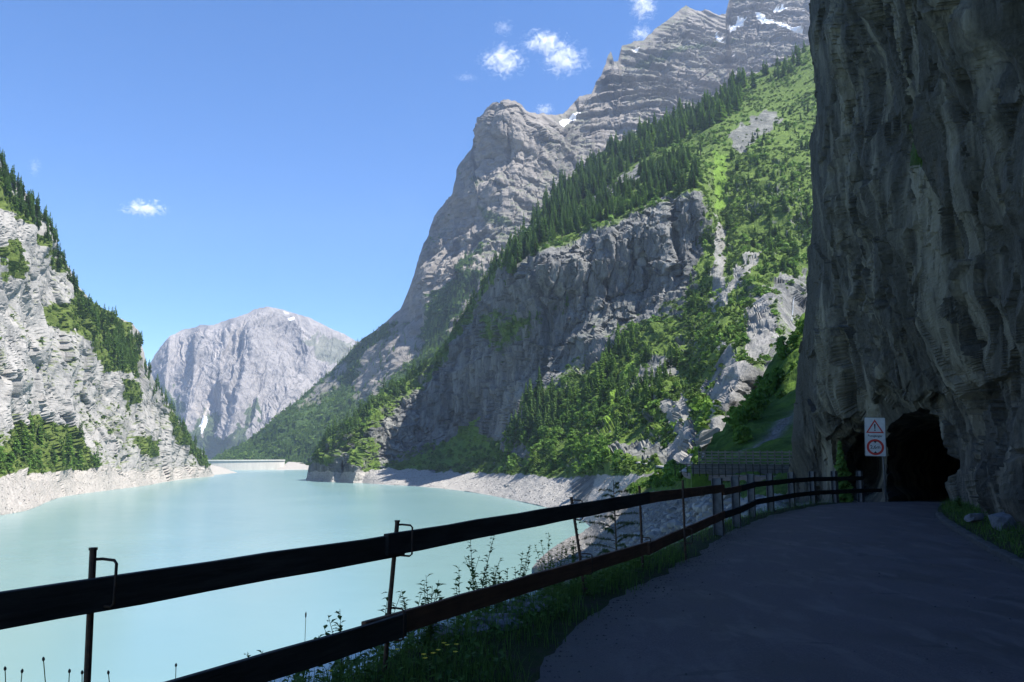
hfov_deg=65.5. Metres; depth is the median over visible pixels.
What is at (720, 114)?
conifer
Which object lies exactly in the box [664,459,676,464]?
shrub
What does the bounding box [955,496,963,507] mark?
weed
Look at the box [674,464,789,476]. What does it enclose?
roadside railing
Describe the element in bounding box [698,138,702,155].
conifer
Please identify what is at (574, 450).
shrub
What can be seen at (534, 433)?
conifer
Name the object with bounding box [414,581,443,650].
weed
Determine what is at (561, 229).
conifer
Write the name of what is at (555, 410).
conifer
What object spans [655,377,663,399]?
conifer
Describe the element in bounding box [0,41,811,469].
conifer forest
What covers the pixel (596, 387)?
conifer
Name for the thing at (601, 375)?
conifer
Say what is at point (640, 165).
conifer
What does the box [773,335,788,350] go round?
shrub
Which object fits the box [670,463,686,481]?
shrub
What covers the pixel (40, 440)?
conifer
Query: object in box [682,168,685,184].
conifer
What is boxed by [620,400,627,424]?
conifer
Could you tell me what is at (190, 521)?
lake water
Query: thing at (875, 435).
road sign
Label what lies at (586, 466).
shrub
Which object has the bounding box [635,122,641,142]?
conifer
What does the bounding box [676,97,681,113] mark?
conifer
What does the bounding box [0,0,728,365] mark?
sky
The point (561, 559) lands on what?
weed
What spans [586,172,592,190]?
conifer
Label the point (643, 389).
conifer
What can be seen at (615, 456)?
shrub
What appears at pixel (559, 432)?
shrub
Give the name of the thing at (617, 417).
conifer
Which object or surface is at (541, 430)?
shrub
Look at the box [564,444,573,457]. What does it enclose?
shrub
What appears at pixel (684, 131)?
conifer
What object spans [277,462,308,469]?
shore
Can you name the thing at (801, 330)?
shrub
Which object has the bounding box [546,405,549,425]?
conifer
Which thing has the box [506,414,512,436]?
conifer
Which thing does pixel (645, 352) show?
conifer
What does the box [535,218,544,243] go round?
conifer
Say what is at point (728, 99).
conifer
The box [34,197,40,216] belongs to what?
conifer
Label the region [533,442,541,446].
shrub
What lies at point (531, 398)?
conifer
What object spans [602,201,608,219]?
conifer
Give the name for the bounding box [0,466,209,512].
shore rubble
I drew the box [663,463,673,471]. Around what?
shrub
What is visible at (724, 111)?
conifer
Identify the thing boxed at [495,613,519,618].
stone
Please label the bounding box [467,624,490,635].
stone
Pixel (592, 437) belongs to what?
shrub
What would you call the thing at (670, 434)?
scrub
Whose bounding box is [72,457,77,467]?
broadleaf tree
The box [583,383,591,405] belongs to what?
conifer
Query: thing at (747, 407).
shrub
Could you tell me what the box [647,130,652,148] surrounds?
conifer
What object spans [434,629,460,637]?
stone
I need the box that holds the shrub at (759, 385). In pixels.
[757,376,778,392]
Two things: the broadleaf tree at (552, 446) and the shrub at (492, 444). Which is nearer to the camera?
the broadleaf tree at (552, 446)
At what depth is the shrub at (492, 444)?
906.07 m
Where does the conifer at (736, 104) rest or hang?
on the mountain side at (609, 275)
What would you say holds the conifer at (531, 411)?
on the mountain side at (609, 275)
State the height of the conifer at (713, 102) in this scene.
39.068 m
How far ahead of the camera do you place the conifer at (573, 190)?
1188.52 m
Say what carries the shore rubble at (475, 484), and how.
on the mountain side at (609, 275)
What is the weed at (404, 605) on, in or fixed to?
on the verge
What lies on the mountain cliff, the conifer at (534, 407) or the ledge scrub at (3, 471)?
the ledge scrub at (3, 471)
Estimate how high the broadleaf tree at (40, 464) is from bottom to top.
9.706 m
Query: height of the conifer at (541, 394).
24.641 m
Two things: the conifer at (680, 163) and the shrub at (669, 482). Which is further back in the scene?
the conifer at (680, 163)
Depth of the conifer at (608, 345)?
802.72 m
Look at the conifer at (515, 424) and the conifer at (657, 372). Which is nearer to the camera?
the conifer at (657, 372)
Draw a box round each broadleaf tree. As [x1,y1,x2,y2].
[0,448,5,460]
[6,451,15,463]
[6,463,12,473]
[11,439,20,455]
[34,448,42,462]
[37,460,42,469]
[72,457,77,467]
[542,426,549,436]
[549,444,556,451]
[551,436,558,447]
[556,420,561,427]
[559,412,566,424]
[565,418,573,428]
[567,431,575,442]
[573,412,579,421]
[579,429,584,440]
[582,434,587,445]
[587,413,594,427]
[594,408,601,417]
[599,405,607,416]
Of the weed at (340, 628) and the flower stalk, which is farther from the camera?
the weed at (340, 628)
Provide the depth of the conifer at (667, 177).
964.83 m
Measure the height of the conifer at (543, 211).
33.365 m
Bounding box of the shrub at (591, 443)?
[587,440,594,448]
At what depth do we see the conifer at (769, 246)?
799.08 m
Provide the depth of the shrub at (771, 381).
195.53 m
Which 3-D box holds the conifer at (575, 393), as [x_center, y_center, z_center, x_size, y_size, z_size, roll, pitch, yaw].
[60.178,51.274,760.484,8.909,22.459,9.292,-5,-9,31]
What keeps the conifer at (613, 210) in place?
on the mountain side at (609, 275)
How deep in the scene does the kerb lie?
13.68 m
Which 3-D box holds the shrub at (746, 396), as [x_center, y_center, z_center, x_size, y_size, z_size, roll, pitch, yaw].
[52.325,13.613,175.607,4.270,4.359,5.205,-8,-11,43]
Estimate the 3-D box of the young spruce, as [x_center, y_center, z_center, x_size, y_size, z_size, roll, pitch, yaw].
[13.386,6.324,32.020,1.635,4.664,1.604,0,-8,0]
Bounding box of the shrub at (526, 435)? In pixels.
[522,430,529,438]
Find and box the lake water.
[0,470,589,681]
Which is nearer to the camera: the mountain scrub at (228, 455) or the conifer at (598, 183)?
the conifer at (598, 183)
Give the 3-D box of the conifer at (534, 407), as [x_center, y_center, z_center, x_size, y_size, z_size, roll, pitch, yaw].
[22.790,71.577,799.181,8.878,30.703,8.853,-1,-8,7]
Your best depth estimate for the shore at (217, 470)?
1459.36 m
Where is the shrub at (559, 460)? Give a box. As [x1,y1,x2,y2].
[556,458,563,466]
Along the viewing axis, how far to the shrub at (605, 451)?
486.01 m
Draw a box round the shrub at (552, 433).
[550,428,558,438]
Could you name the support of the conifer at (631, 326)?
on the mountain side at (609, 275)
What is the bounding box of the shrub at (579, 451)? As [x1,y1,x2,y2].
[573,441,583,454]
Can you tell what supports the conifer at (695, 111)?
on the mountain side at (609, 275)
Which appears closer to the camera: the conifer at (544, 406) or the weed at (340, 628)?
the weed at (340, 628)
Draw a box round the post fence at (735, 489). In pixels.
[711,471,881,535]
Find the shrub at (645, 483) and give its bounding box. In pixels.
[642,480,651,488]
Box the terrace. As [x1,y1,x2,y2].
[690,465,730,487]
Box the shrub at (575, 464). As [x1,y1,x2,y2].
[571,461,580,469]
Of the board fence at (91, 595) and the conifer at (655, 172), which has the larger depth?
the conifer at (655, 172)
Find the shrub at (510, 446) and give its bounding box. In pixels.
[505,443,513,451]
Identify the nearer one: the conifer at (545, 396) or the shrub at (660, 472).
the shrub at (660, 472)
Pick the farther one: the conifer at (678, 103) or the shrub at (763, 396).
the conifer at (678, 103)
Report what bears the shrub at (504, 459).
on the mountain side at (609, 275)
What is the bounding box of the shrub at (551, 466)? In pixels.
[547,462,553,469]
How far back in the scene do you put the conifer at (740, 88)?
1416.12 m
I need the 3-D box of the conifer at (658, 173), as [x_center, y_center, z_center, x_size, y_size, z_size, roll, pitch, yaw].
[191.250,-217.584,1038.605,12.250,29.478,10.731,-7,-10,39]
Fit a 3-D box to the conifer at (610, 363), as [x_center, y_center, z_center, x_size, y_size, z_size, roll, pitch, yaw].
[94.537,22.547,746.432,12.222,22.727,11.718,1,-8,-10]
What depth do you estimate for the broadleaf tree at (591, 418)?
635.83 m
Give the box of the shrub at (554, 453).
[549,451,556,461]
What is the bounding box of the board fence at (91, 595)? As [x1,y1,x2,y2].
[0,480,724,681]
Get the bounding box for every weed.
[286,634,323,680]
[323,611,349,678]
[371,591,403,660]
[398,591,426,647]
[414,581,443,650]
[420,573,439,626]
[451,556,483,623]
[463,556,501,612]
[466,535,495,616]
[484,566,505,612]
[497,568,512,602]
[512,546,532,599]
[534,533,552,595]
[548,541,570,588]
[565,540,576,583]
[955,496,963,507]
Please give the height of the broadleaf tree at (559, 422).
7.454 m
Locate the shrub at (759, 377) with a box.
[753,375,763,385]
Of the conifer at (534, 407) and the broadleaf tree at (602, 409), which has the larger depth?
the conifer at (534, 407)
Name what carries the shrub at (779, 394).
on the hillside
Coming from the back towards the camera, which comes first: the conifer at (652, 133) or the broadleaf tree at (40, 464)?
the conifer at (652, 133)
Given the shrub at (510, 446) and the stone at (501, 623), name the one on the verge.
the stone at (501, 623)
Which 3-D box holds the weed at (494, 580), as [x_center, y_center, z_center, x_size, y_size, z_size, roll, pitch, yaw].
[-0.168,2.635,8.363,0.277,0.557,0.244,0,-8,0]
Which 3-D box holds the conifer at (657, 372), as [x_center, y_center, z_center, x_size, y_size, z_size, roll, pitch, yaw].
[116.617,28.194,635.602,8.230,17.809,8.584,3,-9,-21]
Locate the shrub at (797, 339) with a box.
[788,335,801,347]
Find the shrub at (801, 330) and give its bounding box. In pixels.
[799,318,804,332]
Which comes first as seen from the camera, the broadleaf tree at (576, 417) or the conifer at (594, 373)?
the broadleaf tree at (576, 417)
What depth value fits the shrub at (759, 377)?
209.36 m
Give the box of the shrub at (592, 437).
[587,435,594,444]
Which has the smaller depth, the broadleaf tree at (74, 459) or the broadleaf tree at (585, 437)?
the broadleaf tree at (585, 437)
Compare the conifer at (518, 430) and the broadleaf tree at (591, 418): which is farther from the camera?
the conifer at (518, 430)
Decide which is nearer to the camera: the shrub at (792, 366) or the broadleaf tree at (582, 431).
the shrub at (792, 366)
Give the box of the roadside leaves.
[939,498,1023,552]
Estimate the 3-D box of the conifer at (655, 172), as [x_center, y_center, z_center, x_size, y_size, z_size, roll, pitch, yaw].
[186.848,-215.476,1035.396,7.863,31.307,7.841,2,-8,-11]
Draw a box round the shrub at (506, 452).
[503,448,511,456]
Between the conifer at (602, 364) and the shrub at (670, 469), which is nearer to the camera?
the shrub at (670, 469)
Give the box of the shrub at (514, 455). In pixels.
[509,452,516,459]
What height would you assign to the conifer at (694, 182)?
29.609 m
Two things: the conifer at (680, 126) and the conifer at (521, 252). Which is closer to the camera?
the conifer at (521, 252)
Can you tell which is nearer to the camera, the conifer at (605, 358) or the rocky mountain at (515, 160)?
the conifer at (605, 358)
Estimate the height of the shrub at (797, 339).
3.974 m
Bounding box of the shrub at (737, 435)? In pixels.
[732,425,753,443]
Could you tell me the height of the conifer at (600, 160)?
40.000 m
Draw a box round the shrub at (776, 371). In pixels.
[768,367,789,383]
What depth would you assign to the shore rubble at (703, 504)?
72.27 m
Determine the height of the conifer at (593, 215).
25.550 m
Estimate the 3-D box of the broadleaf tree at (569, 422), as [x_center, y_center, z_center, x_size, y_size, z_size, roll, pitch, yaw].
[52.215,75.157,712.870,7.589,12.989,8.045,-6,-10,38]
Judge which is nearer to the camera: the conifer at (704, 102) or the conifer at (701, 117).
the conifer at (701, 117)
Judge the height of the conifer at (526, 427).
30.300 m
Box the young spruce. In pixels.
[831,440,853,501]
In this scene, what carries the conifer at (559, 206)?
on the mountain side at (609, 275)
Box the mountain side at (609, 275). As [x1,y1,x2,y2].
[307,45,816,525]
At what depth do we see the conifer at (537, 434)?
752.46 m
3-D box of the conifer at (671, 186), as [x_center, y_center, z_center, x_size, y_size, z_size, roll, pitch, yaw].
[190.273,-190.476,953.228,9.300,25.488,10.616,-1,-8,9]
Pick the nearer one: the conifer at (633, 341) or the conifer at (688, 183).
the conifer at (633, 341)
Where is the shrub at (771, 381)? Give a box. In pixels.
[763,376,778,395]
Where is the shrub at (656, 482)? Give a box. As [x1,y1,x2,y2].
[651,476,661,488]
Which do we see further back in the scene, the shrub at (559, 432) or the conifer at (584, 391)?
the conifer at (584, 391)
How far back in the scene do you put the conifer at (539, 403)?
788.88 m
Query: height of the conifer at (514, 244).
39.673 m
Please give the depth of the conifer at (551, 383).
805.92 m
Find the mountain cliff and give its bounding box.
[0,160,213,515]
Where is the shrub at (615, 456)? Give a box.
[611,449,623,467]
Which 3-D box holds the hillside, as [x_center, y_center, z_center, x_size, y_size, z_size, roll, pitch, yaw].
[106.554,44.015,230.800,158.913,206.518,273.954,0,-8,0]
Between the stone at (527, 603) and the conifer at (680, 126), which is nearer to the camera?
the stone at (527, 603)
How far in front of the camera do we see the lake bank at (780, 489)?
168.01 m
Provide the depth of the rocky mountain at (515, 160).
2696.38 m
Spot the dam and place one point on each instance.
(252, 464)
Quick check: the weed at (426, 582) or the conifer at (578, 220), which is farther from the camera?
the conifer at (578, 220)
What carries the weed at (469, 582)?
on the verge
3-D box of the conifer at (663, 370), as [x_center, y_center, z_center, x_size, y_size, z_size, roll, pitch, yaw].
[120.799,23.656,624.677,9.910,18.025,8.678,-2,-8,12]
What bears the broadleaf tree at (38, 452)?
on the mountain cliff
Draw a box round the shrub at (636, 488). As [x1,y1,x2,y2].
[633,485,637,492]
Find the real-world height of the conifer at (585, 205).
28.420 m
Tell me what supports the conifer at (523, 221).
on the mountain side at (609, 275)
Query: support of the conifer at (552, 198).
on the mountain side at (609, 275)
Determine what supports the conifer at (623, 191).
on the mountain side at (609, 275)
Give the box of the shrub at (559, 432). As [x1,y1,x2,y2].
[549,426,565,438]
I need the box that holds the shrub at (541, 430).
[538,426,549,436]
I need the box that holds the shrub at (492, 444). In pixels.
[489,440,496,448]
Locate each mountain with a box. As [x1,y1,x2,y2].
[150,307,356,459]
[221,0,809,462]
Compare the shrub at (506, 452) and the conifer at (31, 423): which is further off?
the shrub at (506, 452)
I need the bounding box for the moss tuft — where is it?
[915,149,921,166]
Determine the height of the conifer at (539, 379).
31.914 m
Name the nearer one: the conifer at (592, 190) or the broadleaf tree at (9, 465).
the broadleaf tree at (9, 465)
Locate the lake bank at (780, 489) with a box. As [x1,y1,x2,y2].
[532,463,869,591]
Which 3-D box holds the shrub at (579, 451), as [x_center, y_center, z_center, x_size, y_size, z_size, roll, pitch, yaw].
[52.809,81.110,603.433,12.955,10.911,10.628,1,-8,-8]
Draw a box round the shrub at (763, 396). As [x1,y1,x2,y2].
[752,391,771,407]
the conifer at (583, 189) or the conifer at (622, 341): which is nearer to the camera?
the conifer at (622, 341)
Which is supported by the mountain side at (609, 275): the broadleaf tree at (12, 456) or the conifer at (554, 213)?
the conifer at (554, 213)
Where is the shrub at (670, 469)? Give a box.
[666,467,673,478]
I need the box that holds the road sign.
[864,417,886,501]
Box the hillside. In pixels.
[686,312,804,487]
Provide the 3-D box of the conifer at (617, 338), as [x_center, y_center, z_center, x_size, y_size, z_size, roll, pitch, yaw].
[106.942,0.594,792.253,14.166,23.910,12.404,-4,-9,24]
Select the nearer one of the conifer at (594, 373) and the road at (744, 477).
the road at (744, 477)
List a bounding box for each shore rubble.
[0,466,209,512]
[306,470,633,522]
[536,493,788,562]
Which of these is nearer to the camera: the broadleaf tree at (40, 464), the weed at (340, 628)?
the weed at (340, 628)
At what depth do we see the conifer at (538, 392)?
804.98 m
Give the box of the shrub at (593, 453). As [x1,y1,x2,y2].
[589,447,602,463]
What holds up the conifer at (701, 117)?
on the mountain side at (609, 275)
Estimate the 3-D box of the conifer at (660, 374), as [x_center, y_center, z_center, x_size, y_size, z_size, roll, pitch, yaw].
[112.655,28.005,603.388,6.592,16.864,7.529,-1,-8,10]
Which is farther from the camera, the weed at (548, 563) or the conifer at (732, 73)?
the conifer at (732, 73)
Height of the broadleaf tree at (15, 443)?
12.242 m
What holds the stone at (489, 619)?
on the verge
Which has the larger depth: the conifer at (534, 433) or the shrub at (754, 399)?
the conifer at (534, 433)
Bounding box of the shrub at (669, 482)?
[660,472,674,486]
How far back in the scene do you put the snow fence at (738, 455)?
99.34 m
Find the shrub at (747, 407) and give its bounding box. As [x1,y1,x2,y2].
[740,400,764,419]
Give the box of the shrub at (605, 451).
[595,446,611,461]
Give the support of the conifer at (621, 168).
on the mountain side at (609, 275)
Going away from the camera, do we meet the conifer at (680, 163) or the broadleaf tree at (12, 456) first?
the broadleaf tree at (12, 456)
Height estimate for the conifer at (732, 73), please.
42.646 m
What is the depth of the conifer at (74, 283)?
828.53 m
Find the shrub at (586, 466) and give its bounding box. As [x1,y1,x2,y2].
[582,458,592,469]
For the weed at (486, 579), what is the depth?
8.58 m
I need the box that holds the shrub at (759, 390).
[750,387,764,398]
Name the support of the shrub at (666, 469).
on the lake bank at (780, 489)
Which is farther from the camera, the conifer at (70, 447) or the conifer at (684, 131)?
the conifer at (684, 131)
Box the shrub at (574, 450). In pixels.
[570,443,580,456]
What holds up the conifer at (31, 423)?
on the mountain cliff
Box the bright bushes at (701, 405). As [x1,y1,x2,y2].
[311,50,816,473]
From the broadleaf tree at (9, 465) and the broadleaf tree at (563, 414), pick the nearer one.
the broadleaf tree at (9, 465)
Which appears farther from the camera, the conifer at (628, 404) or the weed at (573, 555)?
the conifer at (628, 404)
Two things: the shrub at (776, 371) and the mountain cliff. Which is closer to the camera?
the shrub at (776, 371)
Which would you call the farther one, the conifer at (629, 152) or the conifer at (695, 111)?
the conifer at (695, 111)
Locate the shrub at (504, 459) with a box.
[500,456,506,464]
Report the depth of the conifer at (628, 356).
756.67 m
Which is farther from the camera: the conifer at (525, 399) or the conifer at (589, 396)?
the conifer at (525, 399)
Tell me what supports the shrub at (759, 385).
on the hillside
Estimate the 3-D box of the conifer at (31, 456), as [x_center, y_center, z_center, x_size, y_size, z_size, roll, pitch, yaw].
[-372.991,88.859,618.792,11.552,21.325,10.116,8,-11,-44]
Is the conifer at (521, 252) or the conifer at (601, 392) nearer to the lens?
the conifer at (601, 392)
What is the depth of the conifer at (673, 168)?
995.94 m
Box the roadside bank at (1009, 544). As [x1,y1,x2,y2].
[938,502,1023,558]
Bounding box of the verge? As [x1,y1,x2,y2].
[269,500,854,681]
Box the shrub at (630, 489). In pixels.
[626,482,636,493]
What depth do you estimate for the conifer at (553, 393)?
787.91 m
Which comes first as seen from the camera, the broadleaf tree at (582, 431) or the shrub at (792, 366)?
the shrub at (792, 366)
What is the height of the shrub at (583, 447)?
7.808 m
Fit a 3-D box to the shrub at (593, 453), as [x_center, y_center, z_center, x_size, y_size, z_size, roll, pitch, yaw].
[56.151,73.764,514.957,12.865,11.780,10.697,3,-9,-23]
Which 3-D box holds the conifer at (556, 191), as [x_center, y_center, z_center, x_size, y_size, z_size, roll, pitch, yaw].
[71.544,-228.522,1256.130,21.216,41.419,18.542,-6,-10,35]
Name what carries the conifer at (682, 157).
on the mountain side at (609, 275)
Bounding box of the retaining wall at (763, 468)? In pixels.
[691,464,790,473]
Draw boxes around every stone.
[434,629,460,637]
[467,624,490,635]
[487,615,514,626]
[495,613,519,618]
[496,618,522,630]
[507,606,528,614]
[524,602,546,611]
[964,513,983,522]
[988,512,1017,530]
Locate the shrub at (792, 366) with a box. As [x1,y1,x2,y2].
[789,362,797,370]
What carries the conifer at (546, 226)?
on the mountain side at (609, 275)
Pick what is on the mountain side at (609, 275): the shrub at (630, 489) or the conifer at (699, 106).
the conifer at (699, 106)
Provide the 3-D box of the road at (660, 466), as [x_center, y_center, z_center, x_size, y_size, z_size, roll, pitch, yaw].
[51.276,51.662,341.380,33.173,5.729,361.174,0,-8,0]
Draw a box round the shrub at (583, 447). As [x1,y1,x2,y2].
[578,441,588,450]
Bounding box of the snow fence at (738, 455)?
[698,450,791,464]
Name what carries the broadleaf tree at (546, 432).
on the mountain side at (609, 275)
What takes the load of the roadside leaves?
on the roadside bank at (1009, 544)
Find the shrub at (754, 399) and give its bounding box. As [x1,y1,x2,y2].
[744,394,767,410]
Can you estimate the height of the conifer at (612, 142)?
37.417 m
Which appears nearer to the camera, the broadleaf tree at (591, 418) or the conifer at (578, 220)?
the broadleaf tree at (591, 418)
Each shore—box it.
[210,465,236,474]
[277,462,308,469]
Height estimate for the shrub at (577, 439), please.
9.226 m
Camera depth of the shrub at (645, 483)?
233.59 m
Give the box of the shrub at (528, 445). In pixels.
[525,443,532,450]
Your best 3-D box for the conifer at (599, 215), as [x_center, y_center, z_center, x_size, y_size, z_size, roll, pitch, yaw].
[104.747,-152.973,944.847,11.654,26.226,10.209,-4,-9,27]
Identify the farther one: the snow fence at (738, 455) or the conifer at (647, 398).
the conifer at (647, 398)
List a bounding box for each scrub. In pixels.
[0,169,210,474]
[211,147,504,464]
[307,45,816,475]
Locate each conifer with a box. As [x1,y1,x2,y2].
[20,424,29,452]
[25,191,32,209]
[28,412,36,441]
[28,442,37,468]
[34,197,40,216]
[35,420,43,446]
[64,433,74,454]
[71,269,77,287]
[75,450,85,462]
[503,242,508,264]
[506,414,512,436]
[507,245,513,275]
[508,231,511,246]
[508,235,518,264]
[509,412,518,442]
[512,240,521,265]
[515,418,520,440]
[519,242,524,259]
[521,406,531,433]
[522,213,525,229]
[522,228,529,252]
[522,383,527,404]
[526,388,533,409]
[529,232,539,255]
[529,401,534,423]
[532,397,536,419]
[533,387,542,408]
[533,409,540,434]
[534,366,543,394]
[534,413,540,440]
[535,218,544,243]
[535,393,542,417]
[539,385,543,404]
[540,201,545,217]
[540,217,546,241]
[542,387,550,409]
[542,392,550,416]
[542,394,549,418]
[543,214,548,238]
[544,198,552,220]
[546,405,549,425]
[547,192,553,210]
[549,202,557,229]
[549,376,555,392]
[550,176,555,194]
[550,381,558,405]
[551,397,558,419]
[554,184,560,200]
[556,196,562,220]
[556,210,565,232]
[559,216,564,237]
[563,386,575,411]
[570,171,576,188]
[570,185,574,200]
[573,383,576,403]
[575,183,581,203]
[575,213,580,230]
[580,174,588,198]
[580,379,587,402]
[582,197,588,211]
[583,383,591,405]
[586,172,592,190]
[586,372,591,385]
[588,207,595,224]
[590,176,595,195]
[591,363,599,391]
[591,367,600,395]
[594,173,600,194]
[595,156,603,176]
[596,203,602,220]
[596,366,606,390]
[597,188,602,207]
[597,381,605,404]
[598,355,606,378]
[599,162,603,179]
[600,377,612,399]
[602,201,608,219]
[603,187,608,203]
[603,351,608,379]
[607,163,616,183]
[607,200,612,214]
[607,336,611,354]
[607,353,618,375]
[609,137,613,155]
[609,357,617,381]
[611,198,615,215]
[613,139,618,156]
[613,322,620,351]
[613,330,620,352]
[613,386,620,404]
[614,412,620,428]
[616,175,622,192]
[617,151,624,170]
[618,329,624,351]
[619,153,624,172]
[619,181,629,199]
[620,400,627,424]
[622,344,632,365]
[625,144,634,165]
[625,394,632,413]
[628,319,635,338]
[630,328,636,349]
[632,139,635,153]
[634,138,644,160]
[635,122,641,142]
[636,156,642,174]
[640,125,647,141]
[640,378,646,404]
[640,383,651,410]
[641,341,648,361]
[642,164,648,184]
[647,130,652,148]
[648,122,655,142]
[650,381,653,399]
[652,112,655,127]
[653,164,657,182]
[653,365,658,384]
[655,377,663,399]
[657,166,661,179]
[658,367,663,383]
[660,163,668,182]
[661,125,670,147]
[662,360,666,377]
[663,167,669,189]
[665,114,670,133]
[668,125,676,145]
[668,172,674,189]
[670,343,682,367]
[671,159,676,178]
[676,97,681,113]
[676,156,682,173]
[676,170,684,192]
[678,118,681,137]
[680,120,688,138]
[681,114,688,127]
[681,151,686,167]
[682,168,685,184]
[686,172,691,189]
[689,166,699,188]
[693,105,698,122]
[694,156,700,175]
[696,103,701,121]
[696,108,700,126]
[698,106,704,128]
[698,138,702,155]
[703,92,707,110]
[704,106,712,128]
[711,97,716,112]
[715,98,726,121]
[721,100,727,117]
[725,90,732,111]
[729,76,735,96]
[730,69,734,81]
[733,91,739,111]
[736,83,744,97]
[737,86,743,103]
[741,70,747,87]
[766,236,774,251]
[803,204,810,223]
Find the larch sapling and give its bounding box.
[566,480,647,576]
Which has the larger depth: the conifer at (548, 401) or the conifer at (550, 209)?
the conifer at (550, 209)
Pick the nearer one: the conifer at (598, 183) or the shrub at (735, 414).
the shrub at (735, 414)
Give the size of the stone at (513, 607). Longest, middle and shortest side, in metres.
0.217 x 0.139 x 0.053 m
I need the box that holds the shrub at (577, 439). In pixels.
[573,435,580,443]
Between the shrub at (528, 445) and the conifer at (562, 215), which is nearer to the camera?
the shrub at (528, 445)
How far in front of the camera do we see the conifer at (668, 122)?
1397.20 m
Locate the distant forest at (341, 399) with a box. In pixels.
[213,243,483,463]
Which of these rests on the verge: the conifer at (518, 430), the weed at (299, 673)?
the weed at (299, 673)
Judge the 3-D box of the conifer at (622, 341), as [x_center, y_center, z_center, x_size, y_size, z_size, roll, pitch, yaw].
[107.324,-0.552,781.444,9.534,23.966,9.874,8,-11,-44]
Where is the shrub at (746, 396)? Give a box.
[739,393,754,405]
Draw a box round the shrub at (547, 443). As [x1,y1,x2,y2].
[543,438,551,448]
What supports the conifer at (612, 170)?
on the mountain side at (609, 275)
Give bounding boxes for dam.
[208,460,284,469]
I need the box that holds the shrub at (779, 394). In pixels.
[775,389,786,399]
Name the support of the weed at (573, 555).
on the verge
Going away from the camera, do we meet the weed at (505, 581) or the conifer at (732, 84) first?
the weed at (505, 581)
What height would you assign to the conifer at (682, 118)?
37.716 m
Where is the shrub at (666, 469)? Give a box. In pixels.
[663,465,673,475]
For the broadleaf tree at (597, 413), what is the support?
on the mountain side at (609, 275)
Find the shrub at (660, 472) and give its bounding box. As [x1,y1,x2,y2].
[652,469,663,479]
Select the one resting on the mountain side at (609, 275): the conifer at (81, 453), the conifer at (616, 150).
the conifer at (616, 150)
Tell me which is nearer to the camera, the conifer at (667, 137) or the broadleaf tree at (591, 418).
the broadleaf tree at (591, 418)
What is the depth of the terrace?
98.23 m
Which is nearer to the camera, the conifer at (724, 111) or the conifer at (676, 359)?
the conifer at (676, 359)
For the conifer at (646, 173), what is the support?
on the mountain side at (609, 275)
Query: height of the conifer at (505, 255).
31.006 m
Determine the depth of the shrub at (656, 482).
207.96 m
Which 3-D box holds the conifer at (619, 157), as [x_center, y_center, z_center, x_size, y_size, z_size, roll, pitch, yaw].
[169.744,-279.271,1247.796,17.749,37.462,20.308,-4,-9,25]
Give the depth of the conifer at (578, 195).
1162.52 m
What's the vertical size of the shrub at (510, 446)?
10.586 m
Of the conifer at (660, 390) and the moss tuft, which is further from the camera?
the conifer at (660, 390)
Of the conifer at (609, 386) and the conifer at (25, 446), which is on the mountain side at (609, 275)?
the conifer at (609, 386)
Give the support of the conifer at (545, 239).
on the mountain side at (609, 275)
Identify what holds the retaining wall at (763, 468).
on the road at (744, 477)
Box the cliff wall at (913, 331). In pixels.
[786,0,1023,530]
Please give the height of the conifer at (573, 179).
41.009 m
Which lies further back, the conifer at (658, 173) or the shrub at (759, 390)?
the conifer at (658, 173)
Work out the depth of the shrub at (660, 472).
243.06 m
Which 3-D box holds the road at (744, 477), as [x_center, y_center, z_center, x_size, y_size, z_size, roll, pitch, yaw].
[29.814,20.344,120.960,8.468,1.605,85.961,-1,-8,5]
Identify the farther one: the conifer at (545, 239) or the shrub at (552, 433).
the conifer at (545, 239)
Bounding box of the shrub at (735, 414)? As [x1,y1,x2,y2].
[721,408,747,429]
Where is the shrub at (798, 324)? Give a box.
[794,319,802,330]
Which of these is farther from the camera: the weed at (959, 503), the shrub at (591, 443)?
the shrub at (591, 443)
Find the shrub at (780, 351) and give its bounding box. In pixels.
[776,344,789,358]
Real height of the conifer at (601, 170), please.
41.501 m
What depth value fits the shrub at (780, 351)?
219.05 m
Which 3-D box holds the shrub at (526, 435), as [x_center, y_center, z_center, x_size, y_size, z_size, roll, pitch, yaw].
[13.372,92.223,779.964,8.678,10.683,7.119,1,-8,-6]
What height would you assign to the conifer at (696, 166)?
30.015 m
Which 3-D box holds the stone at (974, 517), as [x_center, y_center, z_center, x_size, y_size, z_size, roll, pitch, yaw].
[9.601,3.674,16.543,0.352,0.161,0.273,1,-24,-19]
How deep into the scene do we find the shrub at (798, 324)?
241.11 m
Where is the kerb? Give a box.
[936,512,1023,569]
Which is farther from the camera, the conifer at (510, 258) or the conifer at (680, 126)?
the conifer at (680, 126)
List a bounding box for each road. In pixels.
[535,501,1023,681]
[635,461,663,467]
[682,471,775,480]
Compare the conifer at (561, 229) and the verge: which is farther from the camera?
the conifer at (561, 229)

